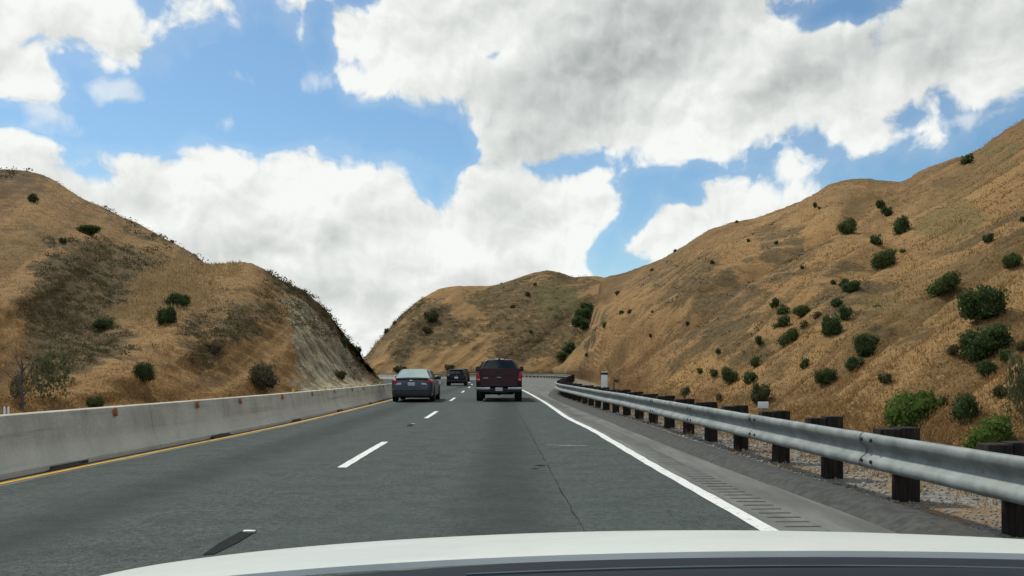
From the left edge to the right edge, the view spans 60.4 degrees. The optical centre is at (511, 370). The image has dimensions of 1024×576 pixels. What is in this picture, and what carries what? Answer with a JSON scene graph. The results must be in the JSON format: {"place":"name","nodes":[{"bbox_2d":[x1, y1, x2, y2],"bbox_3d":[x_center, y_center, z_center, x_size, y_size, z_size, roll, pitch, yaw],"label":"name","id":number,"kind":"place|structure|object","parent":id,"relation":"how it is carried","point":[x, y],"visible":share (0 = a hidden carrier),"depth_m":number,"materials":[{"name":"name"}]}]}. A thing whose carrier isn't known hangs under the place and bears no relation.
{"place":"outdoors","nodes":[
{"label":"outdoors","id":0,"kind":"place"},
{"bbox_2d":[126,250,245,327],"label":"tall grass","id":1,"kind":"structure","parent":0,"point":[165,288],"depth_m":63.30,"materials":[{"name":"plant"}]},
{"bbox_2d":[0,169,384,413],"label":"hill","id":2,"kind":"structure","parent":0,"point":[320,367],"depth_m":53.59,"materials":[{"name":"brown plant"}]},
{"bbox_2d":[4,348,33,409],"bbox_3d":[-15.652,0.329,28.106,0.865,2.247,0.507,0,0,-5],"label":"bare tree","id":3,"kind":"object","parent":2,"relation":"on","point":[20,383],"visible":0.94,"depth_m":28.05,"materials":[{"name":"grey plant"}]},
{"bbox_2d":[7,370,31,403],"bbox_3d":[-16.021,0.519,28.645,0.715,1.259,0.710,0,0,-40],"label":"bush","id":4,"kind":"object","parent":2,"relation":"on","point":[15,388],"visible":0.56,"depth_m":28.53,"materials":[{"name":"green plant"}]},
{"bbox_2d":[27,193,39,201],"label":"bush","id":5,"kind":"object","parent":2,"relation":"on","point":[32,197],"visible":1,"depth_m":79.70,"materials":[{"name":"green plant"}]},
{"bbox_2d":[27,342,75,399],"bbox_3d":[-15.637,0.077,29.822,1.534,2.104,1.427,0,0,-27],"label":"bush","id":6,"kind":"object","parent":2,"relation":"on","point":[45,362],"visible":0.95,"depth_m":29.74,"materials":[{"name":"green plant"}]},
{"bbox_2d":[57,237,68,242],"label":"bush","id":7,"kind":"object","parent":2,"relation":"on","point":[62,240],"visible":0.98,"depth_m":60.33,"materials":[{"name":"green plant"}]},
{"bbox_2d":[75,224,102,235],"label":"bush","id":8,"kind":"object","parent":2,"relation":"on","point":[90,229],"visible":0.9,"depth_m":73.20,"materials":[{"name":"green plant"}]},
{"bbox_2d":[85,396,104,407],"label":"bush","id":9,"kind":"object","parent":2,"relation":"on","point":[96,401],"visible":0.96,"depth_m":30.48,"materials":[{"name":"green plant"}]},
{"bbox_2d":[90,318,112,329],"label":"bush","id":10,"kind":"object","parent":2,"relation":"on","point":[102,323],"visible":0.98,"depth_m":44.70,"materials":[{"name":"green plant"}]},
{"bbox_2d":[131,361,155,381],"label":"bush","id":11,"kind":"object","parent":2,"relation":"on","point":[143,370],"visible":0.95,"depth_m":34.60,"materials":[{"name":"green plant"}]},
{"bbox_2d":[155,304,177,324],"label":"bush","id":12,"kind":"object","parent":2,"relation":"on","point":[166,315],"visible":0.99,"depth_m":46.97,"materials":[{"name":"green plant"}]},
{"bbox_2d":[162,292,191,306],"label":"bush","id":13,"kind":"object","parent":2,"relation":"on","point":[176,299],"visible":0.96,"depth_m":54.03,"materials":[{"name":"green plant"}]},
{"bbox_2d":[0,166,377,382],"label":"scrub","id":14,"kind":"object","parent":2,"relation":"on","point":[109,251],"visible":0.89,"depth_m":50.07,"materials":[{"name":"brown plant"}]},
{"bbox_2d":[207,341,223,353],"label":"bush","id":15,"kind":"object","parent":2,"relation":"on","point":[216,347],"visible":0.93,"depth_m":45.48,"materials":[{"name":"green plant"}]},
{"bbox_2d":[101,205,425,354],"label":"ridge scrub","id":16,"kind":"object","parent":2,"relation":"on","point":[196,255],"visible":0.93,"depth_m":103.72,"materials":[{"name":"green plant"}]},
{"bbox_2d":[247,361,280,389],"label":"bush","id":17,"kind":"object","parent":2,"relation":"on","point":[262,373],"visible":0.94,"depth_m":45.21,"materials":[{"name":"green plant"}]},
{"bbox_2d":[258,272,382,380],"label":"ridge scrub","id":18,"kind":"object","parent":2,"relation":"on","point":[314,327],"visible":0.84,"depth_m":75.47,"materials":[{"name":"plant"}]},
{"bbox_2d":[333,369,346,379],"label":"bush","id":19,"kind":"object","parent":2,"relation":"on","point":[341,374],"visible":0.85,"depth_m":70.05,"materials":[{"name":"green plant"}]},
{"bbox_2d":[340,336,349,347],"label":"bush","id":20,"kind":"object","parent":2,"relation":"on","point":[346,341],"visible":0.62,"depth_m":89.70,"materials":[{"name":"green plant"}]},
{"bbox_2d":[364,379,393,385],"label":"opposite road","id":21,"kind":"structure","parent":0,"point":[387,381],"depth_m":108.62,"materials":[{"name":"grey asphalt"}]},
{"bbox_2d":[0,379,758,575],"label":"road","id":22,"kind":"structure","parent":0,"point":[465,462],"depth_m":9.73,"materials":[{"name":"grey asphalt"}]},
{"bbox_2d":[0,399,392,486],"bbox_3d":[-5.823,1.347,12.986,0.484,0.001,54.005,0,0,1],"label":"yellow line","id":23,"kind":"object","parent":22,"relation":"on","point":[24,480],"visible":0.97,"depth_m":14.26,"materials":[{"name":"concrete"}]},
{"bbox_2d":[0,375,441,479],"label":"concrete barrier","id":24,"kind":"object","parent":22,"relation":"on","point":[41,441],"visible":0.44,"depth_m":14.85,"materials":[{"name":"grey concrete"}]},
{"bbox_2d":[203,529,255,554],"bbox_3d":[-2.208,1.336,6.943,0.150,0.016,1.045,0,0,0],"label":"recessed marker","id":25,"kind":"object","parent":22,"relation":"on","point":[231,540],"visible":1,"depth_m":6.91,"materials":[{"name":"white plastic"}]},
{"bbox_2d":[339,382,471,466],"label":"lane marking","id":26,"kind":"object","parent":22,"relation":"on","point":[357,457],"visible":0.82,"depth_m":14.42,"materials":[{"name":"white paint"}]},
{"bbox_2d":[392,369,440,400],"bbox_3d":[-4.280,0.654,39.677,2.080,1.435,4.845,0,0,0],"label":"sedan","id":27,"kind":"object","parent":22,"relation":"on","point":[415,383],"visible":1,"depth_m":37.34,"materials":[{"name":"paint"}]},
{"bbox_2d":[446,369,468,385],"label":"suv","id":28,"kind":"object","parent":22,"relation":"on","point":[456,375],"visible":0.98,"depth_m":76.06,"materials":[{"name":"black paint"}]},
{"bbox_2d":[476,359,523,400],"bbox_3d":[-0.579,0.425,40.817,2.280,1.924,5.965,0,0,0],"label":"pickup truck","id":29,"kind":"object","parent":22,"relation":"on","point":[498,376],"visible":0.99,"depth_m":37.98,"materials":[{"name":"red paint"}]},
{"bbox_2d":[513,404,584,531],"bbox_3d":[0.367,1.346,19.497,0.054,0.001,33.000,0,0,-1],"label":"road crack","id":30,"kind":"object","parent":22,"relation":"on","point":[554,478],"visible":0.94,"depth_m":10.66,"materials":[{"name":"black asphalt"}]},
{"bbox_2d":[101,530,1023,575],"bbox_3d":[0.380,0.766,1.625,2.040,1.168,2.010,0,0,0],"label":"white car","id":31,"kind":"object","parent":22,"relation":"on","point":[707,553],"visible":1,"depth_m":1.12,"materials":[{"name":"paint"}]},
{"bbox_2d":[556,445,586,445],"bbox_3d":[1.064,1.346,15.798,0.592,0.001,0.186,0,0,0],"label":"road scuff","id":32,"kind":"object","parent":22,"relation":"on","point":[571,445],"visible":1,"depth_m":15.77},
{"bbox_2d":[473,379,778,530],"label":"edge line","id":33,"kind":"object","parent":22,"relation":"on","point":[744,516],"visible":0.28,"depth_m":10.37,"materials":[{"name":"white paint"}]},
{"bbox_2d":[464,369,470,380],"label":"suv","id":34,"kind":"object","parent":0,"point":[467,371],"visible":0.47,"depth_m":106.38,"materials":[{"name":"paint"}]},
{"bbox_2d":[363,270,603,375],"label":"hill","id":35,"kind":"structure","parent":0,"point":[473,353],"depth_m":229.10,"materials":[{"name":"brown plant"}]},
{"bbox_2d":[392,365,408,372],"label":"bush","id":36,"kind":"object","parent":35,"relation":"on","point":[396,369],"visible":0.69,"depth_m":203.12,"materials":[{"name":"green plant"}]},
{"bbox_2d":[421,326,433,333],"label":"bush","id":37,"kind":"object","parent":35,"relation":"on","point":[426,329],"visible":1,"depth_m":224.65,"materials":[{"name":"green plant"}]},
{"bbox_2d":[424,307,438,321],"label":"bush","id":38,"kind":"object","parent":35,"relation":"on","point":[432,315],"visible":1,"depth_m":230.88,"materials":[{"name":"green plant"}]},
{"bbox_2d":[444,364,455,370],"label":"bush","id":39,"kind":"object","parent":35,"relation":"on","point":[449,367],"visible":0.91,"depth_m":205.43,"materials":[{"name":"green plant"}]},
{"bbox_2d":[555,351,567,360],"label":"bush","id":40,"kind":"object","parent":35,"relation":"on","point":[562,355],"visible":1,"depth_m":211.36,"materials":[{"name":"green plant"}]},
{"bbox_2d":[562,341,575,352],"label":"bush","id":41,"kind":"object","parent":35,"relation":"on","point":[569,347],"visible":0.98,"depth_m":214.84,"materials":[{"name":"green plant"}]},
{"bbox_2d":[571,315,582,325],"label":"bush","id":42,"kind":"object","parent":35,"relation":"on","point":[574,321],"visible":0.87,"depth_m":229.46,"materials":[{"name":"green plant"}]},
{"bbox_2d":[574,307,591,318],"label":"bush","id":43,"kind":"object","parent":35,"relation":"on","point":[584,312],"visible":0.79,"depth_m":233.67,"materials":[{"name":"green plant"}]},
{"bbox_2d":[578,317,589,328],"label":"bush","id":44,"kind":"object","parent":35,"relation":"on","point":[582,322],"visible":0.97,"depth_m":227.97,"materials":[{"name":"green plant"}]},
{"bbox_2d":[580,301,594,311],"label":"bush","id":45,"kind":"object","parent":35,"relation":"on","point":[586,305],"visible":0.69,"depth_m":240.29,"materials":[{"name":"green plant"}]},
{"bbox_2d":[364,213,895,373],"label":"scrub","id":46,"kind":"object","parent":35,"relation":"on","point":[672,300],"visible":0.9,"depth_m":220.09,"materials":[{"name":"brown plant"}]},
{"bbox_2d":[0,0,1023,356],"label":"sky","id":47,"kind":"structure","parent":0,"point":[377,157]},
{"bbox_2d":[0,119,1023,446],"bbox_3d":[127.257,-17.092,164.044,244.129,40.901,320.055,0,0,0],"label":"hill slope","id":48,"kind":"structure","parent":0,"point":[719,282],"depth_m":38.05,"materials":[{"name":"brown plant"}]},
{"bbox_2d":[679,385,689,397],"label":"bush","id":49,"kind":"object","parent":48,"relation":"on","point":[686,390],"visible":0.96,"depth_m":28.73,"materials":[{"name":"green plant"}]},
{"bbox_2d":[709,368,717,376],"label":"bush","id":50,"kind":"object","parent":48,"relation":"on","point":[713,372],"visible":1,"depth_m":28.32,"materials":[{"name":"green plant"}]},
{"bbox_2d":[721,366,739,383],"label":"bush","id":51,"kind":"object","parent":48,"relation":"on","point":[728,375],"visible":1,"depth_m":26.63,"materials":[{"name":"green plant"}]},
{"bbox_2d":[741,370,757,384],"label":"bush","id":52,"kind":"object","parent":48,"relation":"on","point":[752,376],"visible":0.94,"depth_m":24.93,"materials":[{"name":"green plant"}]},
{"bbox_2d":[748,355,761,367],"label":"bush","id":53,"kind":"object","parent":48,"relation":"on","point":[754,361],"visible":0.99,"depth_m":26.97,"materials":[{"name":"green plant"}]},
{"bbox_2d":[754,336,763,345],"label":"bush","id":54,"kind":"object","parent":48,"relation":"on","point":[758,339],"visible":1,"depth_m":28.98,"materials":[{"name":"green plant"}]},
{"bbox_2d":[769,297,780,307],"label":"bush","id":55,"kind":"object","parent":48,"relation":"on","point":[775,302],"visible":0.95,"depth_m":33.21,"materials":[{"name":"green plant"}]},
{"bbox_2d":[771,315,790,327],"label":"bush","id":56,"kind":"object","parent":48,"relation":"on","point":[784,320],"visible":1,"depth_m":29.82,"materials":[{"name":"green plant"}]},
{"bbox_2d":[776,304,790,313],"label":"bush","id":57,"kind":"object","parent":48,"relation":"on","point":[782,309],"visible":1,"depth_m":30.99,"materials":[{"name":"green plant"}]},
{"bbox_2d":[776,327,799,348],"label":"bush","id":58,"kind":"object","parent":48,"relation":"on","point":[792,334],"visible":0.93,"depth_m":27.46,"materials":[{"name":"green plant"}]},
{"bbox_2d":[791,304,810,317],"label":"bush","id":59,"kind":"object","parent":48,"relation":"on","point":[800,310],"visible":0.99,"depth_m":29.95,"materials":[{"name":"green plant"}]},
{"bbox_2d":[799,357,809,369],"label":"bush","id":60,"kind":"object","parent":48,"relation":"on","point":[804,363],"visible":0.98,"depth_m":23.58,"materials":[{"name":"green plant"}]},
{"bbox_2d":[800,319,808,328],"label":"bush","id":61,"kind":"object","parent":48,"relation":"on","point":[802,325],"visible":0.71,"depth_m":28.23,"materials":[{"name":"green plant"}]},
{"bbox_2d":[810,311,822,319],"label":"bush","id":62,"kind":"object","parent":48,"relation":"on","point":[817,314],"visible":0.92,"depth_m":27.82,"materials":[{"name":"green plant"}]},
{"bbox_2d":[812,367,837,384],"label":"bush","id":63,"kind":"object","parent":48,"relation":"on","point":[827,376],"visible":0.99,"depth_m":20.89,"materials":[{"name":"green plant"}]},
{"bbox_2d":[820,313,843,335],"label":"bush","id":64,"kind":"object","parent":48,"relation":"on","point":[829,325],"visible":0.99,"depth_m":24.45,"materials":[{"name":"green plant"}]},
{"bbox_2d":[830,298,842,307],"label":"bush","id":65,"kind":"object","parent":48,"relation":"on","point":[836,302],"visible":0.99,"depth_m":26.86,"materials":[{"name":"green plant"}]},
{"bbox_2d":[838,278,848,286],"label":"bush","id":66,"kind":"object","parent":48,"relation":"on","point":[844,280],"visible":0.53,"depth_m":31.32,"materials":[{"name":"green plant"}]},
{"bbox_2d":[836,304,851,319],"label":"bush","id":67,"kind":"object","parent":48,"relation":"on","point":[845,313],"visible":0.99,"depth_m":25.32,"materials":[{"name":"green plant"}]},
{"bbox_2d":[836,217,858,233],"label":"bush","id":68,"kind":"object","parent":48,"relation":"on","point":[848,226],"visible":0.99,"depth_m":48.15,"materials":[{"name":"green plant"}]},
{"bbox_2d":[841,280,861,293],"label":"bush","id":69,"kind":"object","parent":48,"relation":"on","point":[851,286],"visible":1,"depth_m":28.20,"materials":[{"name":"green plant"}]},
{"bbox_2d":[844,355,865,370],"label":"bush","id":70,"kind":"object","parent":48,"relation":"on","point":[852,363],"visible":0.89,"depth_m":20.68,"materials":[{"name":"green plant"}]},
{"bbox_2d":[852,332,879,355],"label":"bush","id":71,"kind":"object","parent":48,"relation":"on","point":[864,344],"visible":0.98,"depth_m":21.36,"materials":[{"name":"green plant"}]},
{"bbox_2d":[869,234,882,244],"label":"bush","id":72,"kind":"object","parent":48,"relation":"on","point":[875,240],"visible":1,"depth_m":38.86,"materials":[{"name":"green plant"}]},
{"bbox_2d":[875,199,885,208],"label":"bush","id":73,"kind":"object","parent":48,"relation":"on","point":[880,203],"visible":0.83,"depth_m":63.20,"materials":[{"name":"green plant"}]},
{"bbox_2d":[869,247,896,270],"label":"bush","id":74,"kind":"object","parent":48,"relation":"on","point":[882,259],"visible":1,"depth_m":32.26,"materials":[{"name":"green plant"}]},
{"bbox_2d":[877,371,891,383],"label":"bush","id":75,"kind":"object","parent":48,"relation":"on","point":[885,378],"visible":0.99,"depth_m":17.13,"materials":[{"name":"green plant"}]},
{"bbox_2d":[880,205,893,216],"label":"bush","id":76,"kind":"object","parent":48,"relation":"on","point":[885,211],"visible":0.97,"depth_m":58.59,"materials":[{"name":"green plant"}]},
{"bbox_2d":[892,214,911,235],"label":"bush","id":77,"kind":"object","parent":48,"relation":"on","point":[902,224],"visible":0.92,"depth_m":40.55,"materials":[{"name":"green plant"}]},
{"bbox_2d":[883,383,944,427],"bbox_3d":[6.840,0.687,14.983,1.130,0.800,1.067,-22,-1,1],"label":"bush","id":78,"kind":"object","parent":48,"relation":"on","point":[911,409],"visible":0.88,"depth_m":14.80,"materials":[{"name":"green plant"}]},
{"bbox_2d":[937,394,950,406],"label":"bush","id":79,"kind":"object","parent":48,"relation":"on","point":[943,398],"visible":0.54,"depth_m":15.34,"materials":[{"name":"green plant"}]},
{"bbox_2d":[924,269,963,298],"bbox_3d":[11.995,-2.396,24.456,1.120,0.584,1.057,-23,-6,15],"label":"bush","id":80,"kind":"object","parent":48,"relation":"on","point":[944,283],"visible":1,"depth_m":24.21,"materials":[{"name":"green plant"}]},
{"bbox_2d":[945,344,959,354],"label":"bush","id":81,"kind":"object","parent":48,"relation":"on","point":[953,348],"visible":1,"depth_m":17.11,"materials":[{"name":"green plant"}]},
{"bbox_2d":[948,391,983,423],"bbox_3d":[6.894,0.564,13.420,0.461,0.511,0.503,0,0,-21],"label":"bush","id":82,"kind":"object","parent":48,"relation":"on","point":[965,405],"visible":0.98,"depth_m":13.27,"materials":[{"name":"green plant"}]},
{"bbox_2d":[958,153,974,164],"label":"bush","id":83,"kind":"object","parent":48,"relation":"on","point":[967,158],"visible":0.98,"depth_m":85.28,"materials":[{"name":"green plant"}]},
{"bbox_2d":[952,285,1010,324],"bbox_3d":[9.531,-1.385,17.900,0.976,0.843,0.989,-22,4,-10],"label":"bush","id":84,"kind":"object","parent":48,"relation":"on","point":[982,301],"visible":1,"depth_m":17.66,"materials":[{"name":"green plant"}]},
{"bbox_2d":[954,320,1013,361],"bbox_3d":[9.093,-0.572,16.932,1.074,0.660,0.922,-22,1,-3],"label":"bush","id":85,"kind":"object","parent":48,"relation":"on","point":[974,346],"visible":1,"depth_m":16.71,"materials":[{"name":"green plant"}]},
{"bbox_2d":[974,358,999,377],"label":"bush","id":86,"kind":"object","parent":48,"relation":"on","point":[986,367],"visible":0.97,"depth_m":15.86,"materials":[{"name":"green plant"}]},
{"bbox_2d":[981,233,993,243],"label":"bush","id":87,"kind":"object","parent":48,"relation":"on","point":[987,238],"visible":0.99,"depth_m":27.97,"materials":[{"name":"green plant"}]},
{"bbox_2d":[959,412,1017,448],"bbox_3d":[6.730,0.936,12.568,0.903,0.530,0.813,-23,-5,13],"label":"bush","id":88,"kind":"object","parent":48,"relation":"on","point":[993,429],"visible":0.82,"depth_m":12.32,"materials":[{"name":"green plant"}]},
{"bbox_2d":[990,383,1008,398],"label":"bush","id":89,"kind":"object","parent":48,"relation":"on","point":[995,390],"visible":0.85,"depth_m":13.39,"materials":[{"name":"green plant"}]},
{"bbox_2d":[995,346,1012,362],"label":"bush","id":90,"kind":"object","parent":48,"relation":"on","point":[1003,354],"visible":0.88,"depth_m":16.05,"materials":[{"name":"green plant"}]},
{"bbox_2d":[1002,342,1023,426],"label":"bush","id":91,"kind":"object","parent":48,"relation":"on","point":[1018,376],"visible":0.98,"depth_m":12.72,"materials":[{"name":"green plant"}]},
{"bbox_2d":[1002,252,1023,268],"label":"bush","id":92,"kind":"object","parent":48,"relation":"on","point":[1012,259],"visible":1,"depth_m":22.49,"materials":[{"name":"green plant"}]},
{"bbox_2d":[1008,381,1023,395],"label":"bush","id":93,"kind":"object","parent":48,"relation":"on","point":[1016,386],"visible":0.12,"depth_m":13.16,"materials":[{"name":"green plant"}]},
{"bbox_2d":[1014,340,1023,350],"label":"bush","id":94,"kind":"object","parent":48,"relation":"on","point":[1020,346],"visible":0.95,"depth_m":16.16,"materials":[{"name":"green plant"}]},
{"bbox_2d":[441,377,897,533],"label":"shoulder","id":95,"kind":"object","parent":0,"point":[824,517],"visible":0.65,"depth_m":10.31,"materials":[{"name":"asphalt"}]},
{"bbox_2d":[528,391,829,530],"bbox_3d":[1.917,1.344,27.996,0.452,0.001,63.890,0,0,-1],"label":"rumble strip","id":96,"kind":"object","parent":95,"relation":"on","point":[717,480],"visible":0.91,"depth_m":9.77,"materials":[{"name":"grey asphalt"}]},
{"bbox_2d":[441,376,1000,537],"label":"asphalt dike","id":97,"kind":"structure","parent":95,"relation":"on","point":[896,518],"depth_m":9.59,"materials":[{"name":"grey asphalt"}]},
{"bbox_2d":[716,393,723,402],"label":"bush","id":98,"kind":"object","parent":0,"point":[720,397],"visible":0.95,"depth_m":25.22,"materials":[{"name":"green plant"}]},
{"bbox_2d":[749,381,772,403],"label":"bush","id":99,"kind":"object","parent":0,"point":[760,394],"visible":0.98,"depth_m":22.67,"materials":[{"name":"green plant"}]},
{"bbox_2d":[545,377,1023,538],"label":"verge","id":100,"kind":"structure","parent":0,"point":[940,507],"depth_m":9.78,"materials":[{"name":"grey gravel"}]},
{"bbox_2d":[601,373,607,408],"bbox_3d":[3.255,0.697,31.000,0.235,1.307,0.036,0,0,0],"label":"marker paddle","id":101,"kind":"object","parent":100,"relation":"on","point":[603,379],"visible":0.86,"depth_m":30.98,"materials":[{"name":"white plastic"}]},
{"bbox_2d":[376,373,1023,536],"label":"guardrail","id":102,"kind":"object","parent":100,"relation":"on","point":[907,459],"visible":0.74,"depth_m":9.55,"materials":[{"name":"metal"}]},
{"bbox_2d":[758,402,768,410],"bbox_3d":[3.811,0.547,13.356,0.160,0.145,0.024,0,0,0],"label":"reflector plate","id":103,"kind":"object","parent":102,"relation":"attached to","point":[762,405],"visible":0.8,"depth_m":13.34,"materials":[{"name":"white plastic"}]},
{"bbox_2d":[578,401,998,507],"bbox_3d":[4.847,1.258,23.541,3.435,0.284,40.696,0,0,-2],"label":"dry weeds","id":104,"kind":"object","parent":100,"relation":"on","point":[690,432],"visible":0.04,"depth_m":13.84,"materials":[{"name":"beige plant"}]},
{"bbox_2d":[594,400,997,504],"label":"dry grass","id":105,"kind":"structure","parent":100,"relation":"on","point":[805,456],"depth_m":12.18,"materials":[{"name":"beige plant"}]},
{"bbox_2d":[920,420,940,443],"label":"dry twigs","id":106,"kind":"object","parent":100,"relation":"on","point":[924,432],"visible":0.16,"depth_m":12.40,"materials":[{"name":"brown plant"}]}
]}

